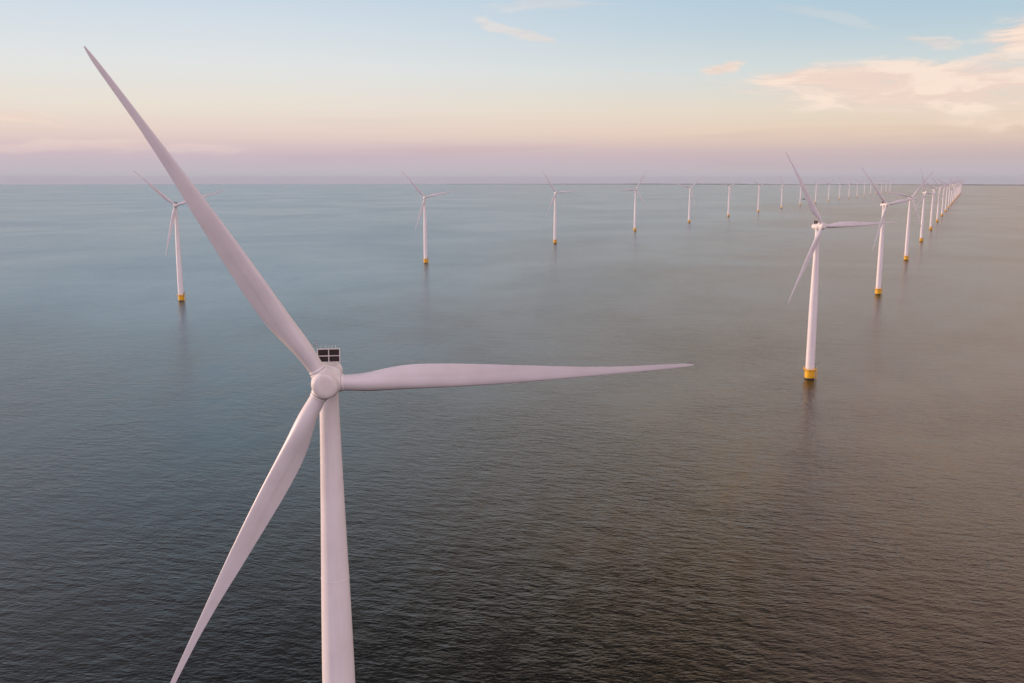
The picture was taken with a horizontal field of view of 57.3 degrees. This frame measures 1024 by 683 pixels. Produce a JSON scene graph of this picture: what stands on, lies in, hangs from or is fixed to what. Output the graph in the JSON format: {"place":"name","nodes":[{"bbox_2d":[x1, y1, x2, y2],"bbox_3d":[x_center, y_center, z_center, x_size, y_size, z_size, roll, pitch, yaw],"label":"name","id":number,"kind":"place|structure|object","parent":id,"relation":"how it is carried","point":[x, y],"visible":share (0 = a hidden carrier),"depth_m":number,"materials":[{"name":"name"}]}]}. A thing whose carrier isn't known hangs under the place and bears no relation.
{"place":"outdoors","nodes":[
{"label":"outdoors","id":0,"kind":"place"},
{"bbox_2d":[0,184,1023,682],"bbox_3d":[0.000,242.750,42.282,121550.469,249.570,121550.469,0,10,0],"label":"water","id":1,"kind":"structure","parent":0,"point":[740,500],"depth_m":446.35,"materials":[{"name":"grey liquid"}]},
{"bbox_2d":[133,170,223,300],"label":"wind turbine","id":2,"kind":"object","parent":1,"relation":"in","point":[181,291],"visible":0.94,"depth_m":930.89,"materials":[{"name":"white metal"}]},
{"bbox_2d":[84,46,693,682],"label":"wind turbine","id":3,"kind":"object","parent":1,"relation":"in","point":[324,368],"visible":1,"depth_m":128.86,"materials":[{"name":"white metal"}]},
{"bbox_2d":[403,173,456,262],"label":"wind turbine","id":4,"kind":"object","parent":1,"relation":"in","point":[425,258],"visible":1,"depth_m":1350.03,"materials":[{"name":"white metal"}]},
{"bbox_2d":[542,171,575,242],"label":"wind turbine","id":5,"kind":"object","parent":1,"relation":"in","point":[554,200],"visible":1,"depth_m":1771.68,"materials":[{"name":"white metal"}]},
{"bbox_2d":[615,170,646,230],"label":"wind turbine","id":6,"kind":"object","parent":1,"relation":"in","point":[635,189],"visible":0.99,"depth_m":2191.56,"materials":[{"name":"white metal"}]},
{"bbox_2d":[676,176,702,221],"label":"wind turbine","id":7,"kind":"object","parent":1,"relation":"in","point":[690,191],"visible":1,"depth_m":2613.98,"materials":[{"name":"white metal"}]},
{"bbox_2d":[721,180,739,215],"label":"wind turbine","id":8,"kind":"object","parent":1,"relation":"in","point":[729,197],"visible":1,"depth_m":3035.72,"materials":[{"name":"white metal"}]},
{"bbox_2d":[751,178,768,211],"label":"wind turbine","id":9,"kind":"object","parent":1,"relation":"in","point":[759,194],"visible":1,"depth_m":3458.06,"materials":[{"name":"white metal"}]},
{"bbox_2d":[778,176,793,207],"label":"wind turbine","id":10,"kind":"object","parent":1,"relation":"in","point":[782,192],"visible":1,"depth_m":3879.21,"materials":[{"name":"white metal"}]},
{"bbox_2d":[786,153,894,379],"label":"wind turbine","id":11,"kind":"object","parent":1,"relation":"in","point":[809,368],"visible":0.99,"depth_m":564.75,"materials":[{"name":"white metal"}]},
{"bbox_2d":[861,167,928,294],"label":"wind turbine","id":12,"kind":"object","parent":1,"relation":"in","point":[884,204],"visible":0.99,"depth_m":984.51,"materials":[{"name":"white metal"}]},
{"bbox_2d":[885,170,933,259],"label":"wind turbine","id":13,"kind":"object","parent":1,"relation":"in","point":[906,254],"visible":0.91,"depth_m":1403.96,"materials":[{"name":"white metal"}]},
{"bbox_2d":[914,168,943,240],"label":"wind turbine","id":14,"kind":"object","parent":1,"relation":"in","point":[922,221],"visible":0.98,"depth_m":1824.51,"materials":[{"name":"white metal"}]},
{"bbox_2d":[924,180,950,229],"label":"wind turbine","id":15,"kind":"object","parent":1,"relation":"in","point":[932,208],"visible":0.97,"depth_m":2243.45,"materials":[{"name":"white metal"}]},
{"bbox_2d":[931,177,953,221],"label":"wind turbine","id":16,"kind":"object","parent":1,"relation":"in","point":[937,216],"visible":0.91,"depth_m":2663.97,"materials":[{"name":"white metal"}]},
{"bbox_2d":[939,180,955,215],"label":"wind turbine","id":17,"kind":"object","parent":1,"relation":"in","point":[943,198],"visible":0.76,"depth_m":3085.87,"materials":[{"name":"white metal"}]},
{"bbox_2d":[939,179,958,210],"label":"wind turbine","id":18,"kind":"object","parent":1,"relation":"in","point":[945,209],"visible":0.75,"depth_m":3504.05,"materials":[{"name":"white metal"}]},
{"bbox_2d":[947,177,957,207],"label":"wind turbine","id":19,"kind":"object","parent":1,"relation":"in","point":[948,206],"visible":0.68,"depth_m":3924.43,"materials":[{"name":"white metal"}]},
{"bbox_2d":[949,179,960,204],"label":"wind turbine","id":20,"kind":"object","parent":1,"relation":"in","point":[951,192],"visible":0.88,"depth_m":4344.36,"materials":[{"name":"white metal"}]},
{"bbox_2d":[0,0,1023,184],"label":"sky","id":21,"kind":"structure","parent":0,"point":[235,91],"materials":[{"name":"blue"}]},
{"bbox_2d":[697,184,979,184],"bbox_3d":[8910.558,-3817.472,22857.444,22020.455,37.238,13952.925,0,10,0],"label":"land","id":22,"kind":"structure","parent":0,"point":[804,184],"depth_m":24674.14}
]}

